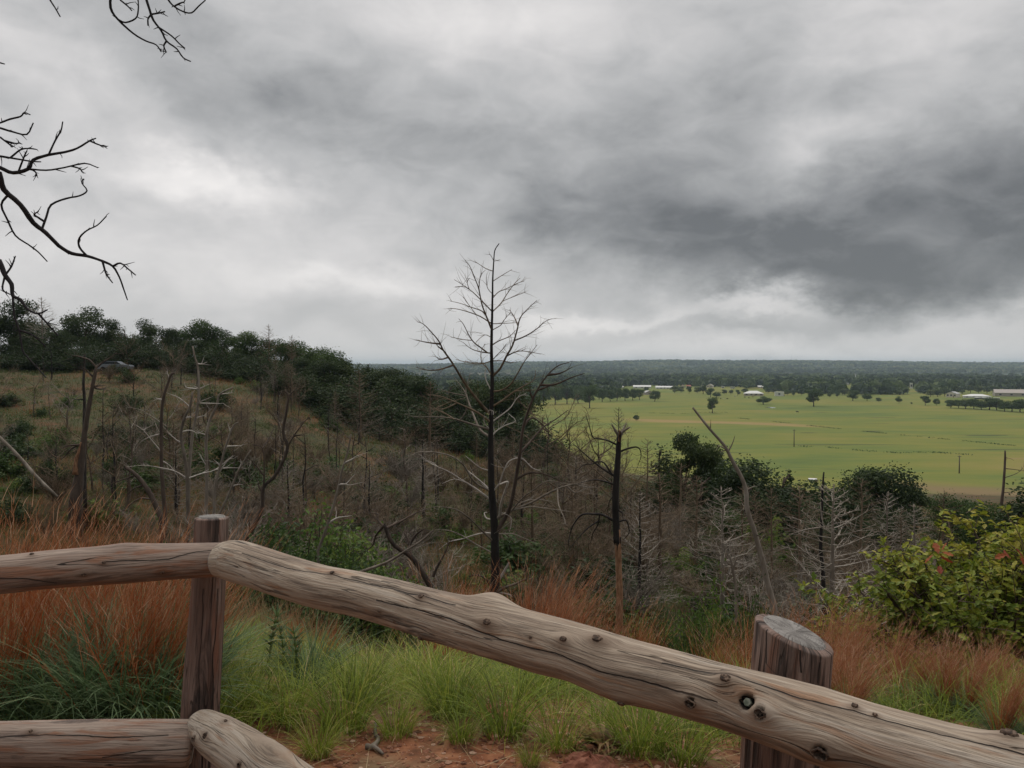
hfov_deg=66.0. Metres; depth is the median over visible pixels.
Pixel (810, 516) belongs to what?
dead cedar
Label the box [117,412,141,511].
dead snag
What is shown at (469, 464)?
dead brush
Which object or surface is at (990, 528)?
oak tree
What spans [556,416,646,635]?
charred snag
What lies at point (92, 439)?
dead tree
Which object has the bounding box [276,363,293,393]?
dead cedar
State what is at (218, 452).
shrub
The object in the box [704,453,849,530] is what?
oak tree
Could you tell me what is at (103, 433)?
dead snag
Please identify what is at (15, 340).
oak tree
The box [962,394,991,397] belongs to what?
riding arena
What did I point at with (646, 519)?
dead brush
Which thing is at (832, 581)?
dead cedar
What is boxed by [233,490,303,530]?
dead brush
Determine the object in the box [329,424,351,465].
dead tree
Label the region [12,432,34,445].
shrub
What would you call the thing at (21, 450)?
shrub
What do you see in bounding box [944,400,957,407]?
shade tree
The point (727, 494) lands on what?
oak tree
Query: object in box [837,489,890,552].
cedar tree
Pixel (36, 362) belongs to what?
shrub
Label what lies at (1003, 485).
dead tree
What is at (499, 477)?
dead brush
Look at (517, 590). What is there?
shrub
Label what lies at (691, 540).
dead cedar
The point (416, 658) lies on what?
grass tuft
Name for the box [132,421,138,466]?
dead snag
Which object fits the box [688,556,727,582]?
shrub
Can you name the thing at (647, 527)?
dead brush
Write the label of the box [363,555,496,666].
bluestem clump
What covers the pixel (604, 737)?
dried plant
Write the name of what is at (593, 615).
bluestem clump
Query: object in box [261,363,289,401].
dead tree
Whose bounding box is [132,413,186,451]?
dead tree
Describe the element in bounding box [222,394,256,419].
dead brush
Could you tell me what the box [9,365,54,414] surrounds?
dead tree
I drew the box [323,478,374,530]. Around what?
dead cedar
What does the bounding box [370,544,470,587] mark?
dead brush
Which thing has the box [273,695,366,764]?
grass tuft
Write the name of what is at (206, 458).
dead tree
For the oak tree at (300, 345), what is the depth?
126.78 m
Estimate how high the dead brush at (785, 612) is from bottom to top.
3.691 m
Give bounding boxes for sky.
[0,0,1023,363]
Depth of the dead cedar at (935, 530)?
52.03 m
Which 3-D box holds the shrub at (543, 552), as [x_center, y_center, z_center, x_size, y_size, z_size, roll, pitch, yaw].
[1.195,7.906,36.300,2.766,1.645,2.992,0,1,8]
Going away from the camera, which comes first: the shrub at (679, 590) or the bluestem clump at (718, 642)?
the bluestem clump at (718, 642)
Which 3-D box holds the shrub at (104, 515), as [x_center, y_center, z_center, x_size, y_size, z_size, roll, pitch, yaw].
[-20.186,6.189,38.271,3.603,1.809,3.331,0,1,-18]
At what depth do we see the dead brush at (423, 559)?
29.18 m
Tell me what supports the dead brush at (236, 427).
on the ground at (972, 471)
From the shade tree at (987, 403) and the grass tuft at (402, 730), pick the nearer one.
the grass tuft at (402, 730)
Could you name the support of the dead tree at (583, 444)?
on the ground at (972, 471)
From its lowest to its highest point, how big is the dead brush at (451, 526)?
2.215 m
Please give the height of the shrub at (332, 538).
4.772 m
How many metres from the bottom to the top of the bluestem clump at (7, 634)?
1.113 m
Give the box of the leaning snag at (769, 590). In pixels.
[692,407,777,615]
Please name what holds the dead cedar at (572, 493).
on the ground at (972, 471)
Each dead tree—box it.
[0,0,205,377]
[0,364,15,402]
[0,421,18,454]
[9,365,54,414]
[28,432,81,489]
[34,379,99,433]
[38,421,74,464]
[44,398,133,490]
[71,354,87,530]
[73,426,142,502]
[76,410,127,461]
[105,375,184,459]
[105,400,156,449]
[106,466,165,597]
[108,421,145,449]
[110,445,146,493]
[112,332,138,363]
[113,394,142,433]
[114,357,149,394]
[124,390,222,467]
[128,392,246,542]
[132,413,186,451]
[134,368,178,539]
[138,363,182,397]
[151,436,192,491]
[153,336,191,385]
[157,368,183,392]
[161,359,181,380]
[176,387,252,467]
[184,346,224,486]
[191,400,250,480]
[195,387,232,514]
[199,362,223,386]
[206,422,244,513]
[219,393,267,425]
[219,450,250,513]
[235,454,266,486]
[243,386,310,541]
[248,374,267,399]
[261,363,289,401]
[287,376,311,416]
[311,411,384,471]
[316,434,366,563]
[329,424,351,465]
[347,493,457,645]
[394,244,604,664]
[408,435,449,467]
[450,407,480,428]
[465,446,569,530]
[493,391,594,467]
[495,431,539,477]
[495,437,507,459]
[512,444,625,529]
[533,461,602,521]
[537,406,608,490]
[550,439,583,497]
[552,417,631,507]
[563,436,655,539]
[564,473,605,511]
[569,448,614,500]
[570,433,597,463]
[572,452,606,499]
[597,472,666,544]
[728,554,740,638]
[777,472,827,631]
[999,450,1023,533]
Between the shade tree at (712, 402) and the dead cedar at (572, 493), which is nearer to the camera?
the dead cedar at (572, 493)
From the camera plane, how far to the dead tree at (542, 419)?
84.25 m
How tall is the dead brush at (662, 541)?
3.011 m
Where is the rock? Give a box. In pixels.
[559,751,619,767]
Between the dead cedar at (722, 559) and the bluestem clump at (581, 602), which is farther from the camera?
the dead cedar at (722, 559)
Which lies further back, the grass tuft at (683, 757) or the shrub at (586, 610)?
the shrub at (586, 610)
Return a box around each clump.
[0,473,148,720]
[0,483,161,661]
[0,486,163,716]
[0,490,123,719]
[0,492,140,678]
[0,495,260,719]
[0,507,73,635]
[0,510,241,719]
[1,505,299,719]
[1,511,190,651]
[30,497,303,717]
[75,508,301,673]
[245,601,315,674]
[299,540,461,639]
[302,612,366,668]
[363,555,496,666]
[366,549,507,675]
[378,580,490,674]
[392,564,534,673]
[464,551,579,688]
[467,556,608,667]
[472,553,633,672]
[472,565,622,630]
[475,553,631,673]
[538,591,630,693]
[556,592,679,702]
[564,592,645,699]
[588,595,674,706]
[657,610,753,665]
[665,621,744,664]
[684,592,834,668]
[690,611,754,667]
[705,600,842,667]
[706,580,845,664]
[757,576,905,669]
[790,595,894,701]
[814,624,881,692]
[827,633,909,704]
[838,607,955,708]
[875,634,950,711]
[895,626,987,717]
[900,643,959,706]
[921,643,1006,720]
[935,619,1023,697]
[943,656,1023,732]
[971,645,1016,682]
[980,651,1023,733]
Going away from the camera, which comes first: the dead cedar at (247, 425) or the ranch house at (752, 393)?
the dead cedar at (247, 425)
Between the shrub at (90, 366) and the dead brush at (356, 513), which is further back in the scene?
the shrub at (90, 366)
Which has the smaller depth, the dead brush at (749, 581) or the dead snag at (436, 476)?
the dead brush at (749, 581)
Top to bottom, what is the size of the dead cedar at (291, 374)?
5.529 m
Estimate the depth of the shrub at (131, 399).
84.19 m
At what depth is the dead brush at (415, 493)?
50.69 m
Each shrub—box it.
[0,329,86,370]
[0,338,24,369]
[0,345,43,369]
[0,393,22,406]
[0,421,34,439]
[0,432,44,463]
[0,449,32,480]
[0,460,17,479]
[0,477,27,495]
[0,494,40,526]
[6,473,51,494]
[10,341,72,370]
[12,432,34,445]
[18,417,35,430]
[29,337,103,369]
[30,404,51,416]
[30,427,64,446]
[36,457,73,487]
[37,425,79,459]
[39,343,100,371]
[50,390,82,405]
[58,494,135,529]
[63,345,128,370]
[75,421,138,446]
[78,340,131,363]
[90,535,122,545]
[96,349,144,365]
[98,333,165,367]
[99,445,140,476]
[100,447,152,467]
[103,364,121,373]
[103,458,172,495]
[106,431,167,456]
[107,339,149,358]
[107,389,143,414]
[112,366,141,382]
[118,347,156,368]
[126,335,193,366]
[132,396,146,404]
[132,417,174,439]
[132,507,170,528]
[136,347,184,370]
[138,449,203,481]
[150,344,194,371]
[157,442,216,472]
[163,423,201,441]
[168,346,218,372]
[172,446,211,459]
[189,350,234,374]
[190,342,252,377]
[191,461,210,479]
[193,391,213,409]
[200,389,236,410]
[204,351,252,378]
[208,445,262,469]
[209,459,271,490]
[216,350,268,377]
[218,356,283,382]
[225,496,362,642]
[225,501,406,644]
[226,476,302,511]
[229,346,286,381]
[234,376,244,383]
[236,490,445,644]
[237,355,315,383]
[244,517,339,555]
[246,380,260,390]
[246,467,294,494]
[250,366,324,395]
[267,458,300,473]
[276,368,347,405]
[289,455,362,488]
[293,537,374,566]
[297,372,380,412]
[307,376,409,426]
[310,408,341,420]
[316,415,341,427]
[325,511,387,549]
[330,423,343,432]
[341,389,436,436]
[352,626,402,647]
[364,400,472,447]
[366,532,424,569]
[377,450,421,473]
[380,508,408,531]
[400,512,433,537]
[407,406,499,451]
[420,501,469,536]
[422,530,440,543]
[433,403,544,460]
[441,520,476,543]
[453,569,474,589]
[459,409,571,467]
[459,450,473,461]
[460,526,570,579]
[461,490,514,520]
[466,470,487,487]
[466,511,508,531]
[472,570,534,601]
[505,567,541,606]
[511,509,526,520]
[518,529,553,547]
[520,539,557,567]
[525,464,566,485]
[548,562,573,579]
[557,552,659,600]
[558,592,612,628]
[570,509,623,543]
[571,590,646,636]
[575,573,690,649]
[596,526,657,571]
[605,502,634,518]
[621,595,675,646]
[634,581,696,653]
[647,583,738,665]
[649,546,705,580]
[674,585,693,593]
[676,536,730,562]
[681,531,707,548]
[684,575,761,620]
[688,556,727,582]
[688,558,749,661]
[689,600,752,650]
[699,552,719,563]
[701,578,771,666]
[707,549,760,585]
[727,573,768,636]
[737,515,795,571]
[744,588,871,633]
[752,566,804,592]
[785,551,813,575]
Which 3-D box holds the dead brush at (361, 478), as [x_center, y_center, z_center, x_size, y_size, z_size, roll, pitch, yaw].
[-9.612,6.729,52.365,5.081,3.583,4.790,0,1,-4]
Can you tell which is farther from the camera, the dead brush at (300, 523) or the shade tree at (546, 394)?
the shade tree at (546, 394)
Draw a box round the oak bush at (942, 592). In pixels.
[796,499,1023,702]
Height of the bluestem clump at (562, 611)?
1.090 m
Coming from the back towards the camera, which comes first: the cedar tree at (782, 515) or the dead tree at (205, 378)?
the dead tree at (205, 378)
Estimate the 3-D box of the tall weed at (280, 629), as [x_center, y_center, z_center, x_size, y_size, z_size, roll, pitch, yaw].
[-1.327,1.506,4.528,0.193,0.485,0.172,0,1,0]
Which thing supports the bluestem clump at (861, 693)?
on the ground at (972, 471)
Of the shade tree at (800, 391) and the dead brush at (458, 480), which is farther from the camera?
the shade tree at (800, 391)
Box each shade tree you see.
[526,388,542,403]
[536,387,552,403]
[550,388,562,403]
[559,385,575,403]
[572,390,584,402]
[574,385,585,394]
[581,384,600,407]
[597,388,607,401]
[605,389,615,400]
[613,388,621,398]
[621,387,629,398]
[629,388,637,399]
[636,389,643,399]
[649,390,660,399]
[670,386,679,392]
[698,385,707,391]
[705,388,714,396]
[706,397,717,412]
[712,392,720,396]
[757,396,771,403]
[797,389,804,394]
[805,388,823,406]
[847,390,858,400]
[862,393,872,398]
[895,396,901,401]
[920,396,930,404]
[925,389,935,396]
[932,398,939,404]
[934,389,942,396]
[941,388,949,395]
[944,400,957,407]
[953,399,961,407]
[957,386,967,393]
[957,398,974,408]
[966,385,974,392]
[974,385,983,392]
[974,401,989,409]
[978,397,998,409]
[982,386,991,391]
[987,399,1003,409]
[997,402,1009,410]
[1002,400,1018,411]
[1009,399,1023,411]
[1015,399,1023,408]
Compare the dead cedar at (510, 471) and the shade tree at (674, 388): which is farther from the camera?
the shade tree at (674, 388)
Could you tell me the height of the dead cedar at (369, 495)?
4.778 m
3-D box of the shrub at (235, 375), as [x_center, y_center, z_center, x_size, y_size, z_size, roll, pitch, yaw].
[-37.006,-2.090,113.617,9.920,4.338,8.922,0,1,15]
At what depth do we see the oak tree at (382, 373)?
114.57 m
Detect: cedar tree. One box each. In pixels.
[112,326,135,352]
[356,364,387,412]
[439,383,474,429]
[495,393,546,448]
[627,443,688,520]
[673,470,734,540]
[707,479,793,554]
[755,486,841,573]
[768,466,829,543]
[823,473,855,555]
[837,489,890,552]
[968,470,1023,594]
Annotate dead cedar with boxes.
[11,298,71,354]
[117,416,225,515]
[142,445,219,530]
[151,425,212,505]
[152,368,177,405]
[170,416,188,453]
[171,346,194,383]
[187,362,207,386]
[192,406,210,442]
[196,401,224,437]
[230,402,270,448]
[250,460,318,531]
[255,324,280,363]
[273,474,302,519]
[274,362,298,392]
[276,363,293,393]
[279,390,294,412]
[279,425,327,515]
[280,335,306,366]
[281,366,308,404]
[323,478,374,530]
[324,392,341,422]
[333,369,383,440]
[339,461,401,543]
[388,438,469,520]
[399,381,457,456]
[460,490,501,554]
[484,441,500,477]
[484,500,513,564]
[496,462,526,529]
[499,461,568,565]
[500,454,514,489]
[508,431,522,461]
[519,452,552,504]
[544,455,597,520]
[544,474,604,557]
[567,475,597,526]
[570,440,601,486]
[573,466,612,536]
[595,409,641,515]
[597,491,687,614]
[619,473,715,580]
[621,441,664,519]
[641,463,708,551]
[662,476,725,565]
[666,487,782,616]
[677,519,704,558]
[712,485,774,564]
[728,484,909,643]
[738,488,804,585]
[744,490,780,553]
[745,484,853,604]
[802,499,835,554]
[810,479,891,580]
[840,491,919,575]
[869,507,916,583]
[874,504,949,575]
[915,491,975,562]
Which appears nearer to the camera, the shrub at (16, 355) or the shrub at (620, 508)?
the shrub at (620, 508)
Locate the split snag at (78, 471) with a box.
[59,351,126,541]
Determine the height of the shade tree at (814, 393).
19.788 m
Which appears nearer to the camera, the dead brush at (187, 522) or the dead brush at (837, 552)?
the dead brush at (187, 522)
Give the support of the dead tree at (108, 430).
on the ground at (972, 471)
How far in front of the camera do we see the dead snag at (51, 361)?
104.85 m
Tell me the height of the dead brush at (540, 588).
3.391 m
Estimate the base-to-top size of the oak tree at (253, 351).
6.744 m
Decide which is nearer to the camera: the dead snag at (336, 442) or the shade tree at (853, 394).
the dead snag at (336, 442)
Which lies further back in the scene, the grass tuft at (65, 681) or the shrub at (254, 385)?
the shrub at (254, 385)
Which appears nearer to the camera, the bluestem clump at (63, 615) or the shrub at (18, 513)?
the bluestem clump at (63, 615)
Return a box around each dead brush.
[12,493,68,539]
[17,534,37,552]
[18,448,102,508]
[30,463,68,503]
[33,444,63,466]
[54,476,111,521]
[61,511,136,547]
[88,482,142,528]
[89,465,126,488]
[97,362,125,381]
[114,507,156,537]
[118,437,168,463]
[129,440,157,469]
[134,497,212,542]
[137,514,199,542]
[154,505,315,600]
[158,399,196,418]
[168,502,283,546]
[192,470,230,502]
[192,505,285,540]
[203,485,284,523]
[208,486,284,527]
[209,478,225,488]
[212,479,254,503]
[215,422,251,444]
[218,432,265,460]
[220,460,306,515]
[221,439,271,467]
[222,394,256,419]
[223,411,252,430]
[225,415,246,437]
[228,511,299,540]
[233,420,298,466]
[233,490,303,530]
[235,439,265,466]
[239,493,282,524]
[241,474,383,546]
[246,431,292,454]
[247,425,296,458]
[248,396,263,404]
[253,478,312,520]
[254,381,273,398]
[260,389,290,422]
[267,467,294,482]
[268,412,303,435]
[269,490,363,549]
[272,509,326,538]
[282,467,335,498]
[285,449,373,500]
[288,432,345,464]
[291,506,391,557]
[312,479,387,532]
[317,471,418,523]
[322,462,353,492]
[322,523,367,550]
[329,515,398,552]
[335,457,406,496]
[339,475,432,546]
[345,524,443,577]
[359,537,464,586]
[367,443,431,482]
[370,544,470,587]
[371,446,424,486]
[371,537,432,576]
[378,538,442,585]
[379,511,442,553]
[383,426,419,453]
[383,542,487,644]
[384,464,440,514]
[400,442,443,464]
[407,510,452,542]
[412,449,463,493]
[412,456,454,483]
[418,463,451,483]
[435,510,477,532]
[436,453,487,500]
[437,480,488,529]
[445,471,469,489]
[453,478,486,496]
[462,450,500,478]
[468,539,612,612]
[475,522,540,562]
[480,479,532,517]
[480,513,560,546]
[483,455,516,482]
[487,440,517,474]
[487,458,526,495]
[496,475,542,513]
[500,547,624,632]
[515,564,574,605]
[521,453,555,468]
[522,491,584,537]
[525,537,569,581]
[526,491,559,522]
[528,475,591,522]
[529,502,592,543]
[543,511,614,575]
[545,527,638,575]
[548,476,587,503]
[554,492,611,520]
[563,498,645,566]
[567,497,623,530]
[569,463,607,492]
[578,554,687,622]
[586,509,664,547]
[606,509,675,581]
[608,497,647,531]
[612,537,655,567]
[613,595,635,612]
[620,507,673,536]
[624,500,700,541]
[628,499,698,548]
[637,523,681,559]
[644,501,700,556]
[651,546,755,612]
[661,542,687,560]
[668,603,733,646]
[680,528,789,586]
[690,505,774,565]
[700,516,774,558]
[708,544,790,615]
[720,569,841,623]
[731,543,786,569]
[738,553,810,605]
[752,542,860,606]
[756,558,797,591]
[788,523,865,581]
[811,550,886,606]
[814,531,872,576]
[823,547,868,581]
[825,545,901,576]
[836,537,894,575]
[838,560,910,639]
[840,564,886,593]
[844,576,884,617]
[846,581,922,639]
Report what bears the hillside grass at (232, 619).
on the ground at (972, 471)
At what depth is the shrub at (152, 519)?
38.66 m
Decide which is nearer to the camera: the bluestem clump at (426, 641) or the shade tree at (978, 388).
the bluestem clump at (426, 641)
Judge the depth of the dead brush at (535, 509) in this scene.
52.63 m
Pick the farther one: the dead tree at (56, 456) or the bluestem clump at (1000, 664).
the dead tree at (56, 456)
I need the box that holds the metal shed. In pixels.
[775,392,784,395]
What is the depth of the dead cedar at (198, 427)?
71.78 m
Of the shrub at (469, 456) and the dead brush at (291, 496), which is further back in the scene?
the shrub at (469, 456)
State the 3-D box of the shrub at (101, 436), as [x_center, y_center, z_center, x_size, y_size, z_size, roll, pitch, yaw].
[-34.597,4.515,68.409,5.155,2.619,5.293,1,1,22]
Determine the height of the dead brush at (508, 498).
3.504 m
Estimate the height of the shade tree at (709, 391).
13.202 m
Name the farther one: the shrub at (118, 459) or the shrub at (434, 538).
the shrub at (118, 459)
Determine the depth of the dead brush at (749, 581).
30.24 m
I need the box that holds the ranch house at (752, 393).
[744,391,763,395]
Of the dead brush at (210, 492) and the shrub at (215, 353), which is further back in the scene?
the shrub at (215, 353)
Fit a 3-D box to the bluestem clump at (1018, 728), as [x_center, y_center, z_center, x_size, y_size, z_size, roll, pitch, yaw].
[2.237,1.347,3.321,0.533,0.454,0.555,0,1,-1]
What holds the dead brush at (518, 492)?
on the ground at (972, 471)
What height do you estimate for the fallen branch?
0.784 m
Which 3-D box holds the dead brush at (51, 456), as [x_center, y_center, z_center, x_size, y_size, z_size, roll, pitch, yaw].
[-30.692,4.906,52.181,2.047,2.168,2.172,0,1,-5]
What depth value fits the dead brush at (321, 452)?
63.99 m
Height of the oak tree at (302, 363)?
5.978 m
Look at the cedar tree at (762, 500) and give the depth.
51.88 m
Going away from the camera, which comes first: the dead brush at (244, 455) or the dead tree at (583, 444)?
the dead brush at (244, 455)
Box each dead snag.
[46,336,55,378]
[93,391,115,474]
[96,461,112,499]
[108,406,121,501]
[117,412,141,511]
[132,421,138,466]
[187,409,203,486]
[224,438,249,510]
[252,417,261,466]
[257,367,261,409]
[266,421,277,479]
[270,421,281,475]
[273,390,281,432]
[276,379,279,427]
[276,430,288,473]
[277,423,290,475]
[288,429,298,486]
[292,433,322,520]
[322,397,337,448]
[323,424,334,464]
[330,417,344,468]
[352,438,379,514]
[353,393,362,444]
[398,426,416,510]
[415,446,425,506]
[431,441,442,510]
[432,437,446,500]
[462,461,477,533]
[485,449,501,515]
[518,441,532,518]
[546,436,553,496]
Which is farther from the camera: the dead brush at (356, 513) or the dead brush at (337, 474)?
the dead brush at (337, 474)
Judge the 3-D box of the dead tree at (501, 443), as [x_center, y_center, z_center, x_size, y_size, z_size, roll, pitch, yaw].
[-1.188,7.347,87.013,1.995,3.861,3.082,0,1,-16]
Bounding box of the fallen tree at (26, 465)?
[0,436,57,497]
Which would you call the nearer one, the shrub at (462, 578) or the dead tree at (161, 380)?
the shrub at (462, 578)
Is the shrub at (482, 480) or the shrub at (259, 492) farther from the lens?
the shrub at (482, 480)
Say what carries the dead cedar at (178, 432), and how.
on the ground at (972, 471)
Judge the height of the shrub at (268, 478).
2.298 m
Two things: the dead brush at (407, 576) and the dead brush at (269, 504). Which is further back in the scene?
the dead brush at (269, 504)
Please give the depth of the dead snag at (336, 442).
60.30 m
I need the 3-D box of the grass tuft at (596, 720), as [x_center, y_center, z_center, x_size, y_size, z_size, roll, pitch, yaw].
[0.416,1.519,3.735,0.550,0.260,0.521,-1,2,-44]
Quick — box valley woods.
[353,369,1023,399]
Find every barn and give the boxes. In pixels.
[633,385,650,387]
[643,390,651,394]
[655,386,671,388]
[992,389,1023,396]
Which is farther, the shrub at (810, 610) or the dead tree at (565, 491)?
the dead tree at (565, 491)
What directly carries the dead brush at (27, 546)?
on the ground at (972, 471)
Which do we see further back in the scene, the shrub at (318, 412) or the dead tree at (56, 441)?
the shrub at (318, 412)
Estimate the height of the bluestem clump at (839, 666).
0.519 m
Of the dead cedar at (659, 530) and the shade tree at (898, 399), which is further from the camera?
the shade tree at (898, 399)
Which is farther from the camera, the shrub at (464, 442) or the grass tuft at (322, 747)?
the shrub at (464, 442)
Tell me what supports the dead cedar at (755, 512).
on the ground at (972, 471)
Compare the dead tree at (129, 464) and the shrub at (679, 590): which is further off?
the dead tree at (129, 464)
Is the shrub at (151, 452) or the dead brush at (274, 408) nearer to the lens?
the shrub at (151, 452)
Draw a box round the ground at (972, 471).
[0,365,1023,767]
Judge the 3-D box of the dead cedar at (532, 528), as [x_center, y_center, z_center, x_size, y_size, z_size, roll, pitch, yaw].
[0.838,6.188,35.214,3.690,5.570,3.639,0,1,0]
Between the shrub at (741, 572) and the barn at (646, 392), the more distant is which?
the barn at (646, 392)
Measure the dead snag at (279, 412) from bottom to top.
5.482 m
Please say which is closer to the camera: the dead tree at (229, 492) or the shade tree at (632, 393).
the dead tree at (229, 492)
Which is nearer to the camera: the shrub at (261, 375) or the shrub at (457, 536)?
the shrub at (457, 536)
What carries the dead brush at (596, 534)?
on the ground at (972, 471)
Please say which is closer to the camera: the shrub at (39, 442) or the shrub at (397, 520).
the shrub at (397, 520)
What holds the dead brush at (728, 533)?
on the ground at (972, 471)
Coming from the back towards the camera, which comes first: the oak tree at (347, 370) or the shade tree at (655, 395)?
the shade tree at (655, 395)
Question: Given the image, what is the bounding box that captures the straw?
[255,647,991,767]
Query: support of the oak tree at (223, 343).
on the ground at (972, 471)
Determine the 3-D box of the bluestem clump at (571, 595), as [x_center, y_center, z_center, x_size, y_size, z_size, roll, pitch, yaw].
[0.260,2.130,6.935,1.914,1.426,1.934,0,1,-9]
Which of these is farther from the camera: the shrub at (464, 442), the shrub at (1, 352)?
the shrub at (1, 352)
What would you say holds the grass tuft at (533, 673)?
on the ground at (972, 471)
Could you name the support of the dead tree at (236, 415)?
on the ground at (972, 471)
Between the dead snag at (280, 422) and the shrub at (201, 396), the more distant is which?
the shrub at (201, 396)
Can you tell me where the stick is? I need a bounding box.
[365,722,383,754]
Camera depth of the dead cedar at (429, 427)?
81.94 m
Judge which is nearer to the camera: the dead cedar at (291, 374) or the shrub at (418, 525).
the shrub at (418, 525)
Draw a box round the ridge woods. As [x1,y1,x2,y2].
[353,359,1023,372]
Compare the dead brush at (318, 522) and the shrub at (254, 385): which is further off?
the shrub at (254, 385)
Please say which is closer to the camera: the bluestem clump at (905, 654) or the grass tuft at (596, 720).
the grass tuft at (596, 720)
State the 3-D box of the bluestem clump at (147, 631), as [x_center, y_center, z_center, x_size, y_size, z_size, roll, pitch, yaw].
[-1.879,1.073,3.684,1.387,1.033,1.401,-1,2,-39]
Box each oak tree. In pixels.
[0,297,40,342]
[0,336,37,358]
[22,316,55,349]
[38,331,80,352]
[49,305,112,350]
[84,318,121,350]
[124,331,140,342]
[129,318,176,349]
[163,327,191,349]
[174,318,225,354]
[176,338,207,357]
[216,329,236,357]
[222,330,271,360]
[248,339,275,359]
[261,338,301,367]
[278,340,312,360]
[281,357,321,384]
[293,344,334,367]
[304,346,357,387]
[310,358,352,399]
[332,357,379,393]
[352,364,408,417]
[372,371,429,419]
[396,379,442,416]
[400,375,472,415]
[429,377,488,418]
[444,380,508,424]
[469,374,548,425]
[649,426,727,518]
[684,460,776,514]
[685,444,725,502]
[685,454,741,512]
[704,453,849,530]
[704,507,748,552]
[828,461,932,540]
[857,506,919,561]
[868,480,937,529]
[920,488,992,557]
[953,494,1016,565]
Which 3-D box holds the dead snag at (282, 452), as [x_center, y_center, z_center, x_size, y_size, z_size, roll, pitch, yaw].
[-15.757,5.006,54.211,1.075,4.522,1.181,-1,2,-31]
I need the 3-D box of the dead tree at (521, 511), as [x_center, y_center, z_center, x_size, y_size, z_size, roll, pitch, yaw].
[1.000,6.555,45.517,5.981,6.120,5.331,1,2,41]
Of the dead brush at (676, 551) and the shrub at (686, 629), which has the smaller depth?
the shrub at (686, 629)
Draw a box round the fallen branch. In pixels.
[360,530,433,571]
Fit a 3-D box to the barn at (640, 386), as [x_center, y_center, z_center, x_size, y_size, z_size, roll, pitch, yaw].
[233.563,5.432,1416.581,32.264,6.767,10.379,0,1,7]
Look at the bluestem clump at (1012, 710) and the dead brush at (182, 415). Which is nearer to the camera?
the bluestem clump at (1012, 710)
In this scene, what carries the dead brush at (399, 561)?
on the ground at (972, 471)
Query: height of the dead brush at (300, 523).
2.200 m
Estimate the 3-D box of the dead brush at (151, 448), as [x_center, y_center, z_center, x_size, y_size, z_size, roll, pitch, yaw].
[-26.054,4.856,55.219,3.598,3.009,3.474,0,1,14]
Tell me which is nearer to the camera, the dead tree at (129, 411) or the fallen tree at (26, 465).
the fallen tree at (26, 465)
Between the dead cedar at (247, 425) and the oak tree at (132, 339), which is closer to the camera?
the dead cedar at (247, 425)
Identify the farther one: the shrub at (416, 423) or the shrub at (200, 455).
the shrub at (416, 423)
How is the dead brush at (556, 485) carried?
on the ground at (972, 471)
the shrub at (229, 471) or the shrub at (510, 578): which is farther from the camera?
the shrub at (229, 471)
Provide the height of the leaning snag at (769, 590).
6.766 m
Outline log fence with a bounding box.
[0,514,1023,767]
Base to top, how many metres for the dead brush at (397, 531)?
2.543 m
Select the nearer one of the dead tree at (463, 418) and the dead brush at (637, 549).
the dead brush at (637, 549)
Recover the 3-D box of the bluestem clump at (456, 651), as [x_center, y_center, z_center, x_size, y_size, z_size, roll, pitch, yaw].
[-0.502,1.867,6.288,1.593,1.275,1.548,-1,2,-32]
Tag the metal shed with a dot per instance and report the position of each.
(779, 393)
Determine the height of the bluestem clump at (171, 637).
1.057 m
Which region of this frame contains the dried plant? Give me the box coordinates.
[569,719,633,755]
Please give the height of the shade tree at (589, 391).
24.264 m
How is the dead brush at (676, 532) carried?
on the ground at (972, 471)
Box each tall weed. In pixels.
[258,610,286,689]
[265,605,293,677]
[280,623,307,690]
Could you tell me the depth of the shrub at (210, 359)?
116.81 m
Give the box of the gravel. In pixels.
[245,685,740,767]
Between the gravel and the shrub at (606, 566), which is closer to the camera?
the gravel
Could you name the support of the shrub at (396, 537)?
on the ground at (972, 471)
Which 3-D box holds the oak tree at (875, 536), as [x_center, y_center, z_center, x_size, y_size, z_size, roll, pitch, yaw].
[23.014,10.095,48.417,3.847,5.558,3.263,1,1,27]
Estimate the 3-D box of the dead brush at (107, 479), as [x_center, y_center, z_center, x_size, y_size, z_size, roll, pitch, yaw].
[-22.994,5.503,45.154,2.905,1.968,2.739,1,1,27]
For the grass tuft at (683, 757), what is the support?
on the ground at (972, 471)
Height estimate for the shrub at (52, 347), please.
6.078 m
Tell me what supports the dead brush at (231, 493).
on the ground at (972, 471)
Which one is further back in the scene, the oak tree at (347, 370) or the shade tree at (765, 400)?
the shade tree at (765, 400)
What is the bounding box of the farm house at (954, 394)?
[945,391,960,397]
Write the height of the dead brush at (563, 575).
3.463 m
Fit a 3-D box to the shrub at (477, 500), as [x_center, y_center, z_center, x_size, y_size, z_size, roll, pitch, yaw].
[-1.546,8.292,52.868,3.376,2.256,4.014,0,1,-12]
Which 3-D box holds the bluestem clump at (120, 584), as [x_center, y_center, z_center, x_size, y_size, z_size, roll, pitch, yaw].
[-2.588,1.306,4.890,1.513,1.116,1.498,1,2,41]
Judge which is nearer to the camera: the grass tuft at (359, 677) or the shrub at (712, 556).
the grass tuft at (359, 677)
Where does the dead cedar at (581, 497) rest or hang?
on the ground at (972, 471)
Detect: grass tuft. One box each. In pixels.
[0,579,245,720]
[0,585,299,720]
[0,593,177,720]
[2,581,313,720]
[220,626,336,722]
[221,635,295,694]
[223,635,370,737]
[237,607,390,689]
[246,619,431,752]
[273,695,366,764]
[290,619,418,705]
[350,676,441,745]
[361,630,481,692]
[375,636,521,730]
[416,690,501,747]
[422,654,596,761]
[472,615,574,688]
[504,730,556,767]
[507,683,621,760]
[555,684,639,728]
[559,644,722,767]
[608,708,740,767]
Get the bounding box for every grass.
[0,367,1022,671]
[0,610,1023,755]
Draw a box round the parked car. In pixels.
[96,361,133,370]
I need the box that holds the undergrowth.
[0,367,1022,660]
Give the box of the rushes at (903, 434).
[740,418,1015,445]

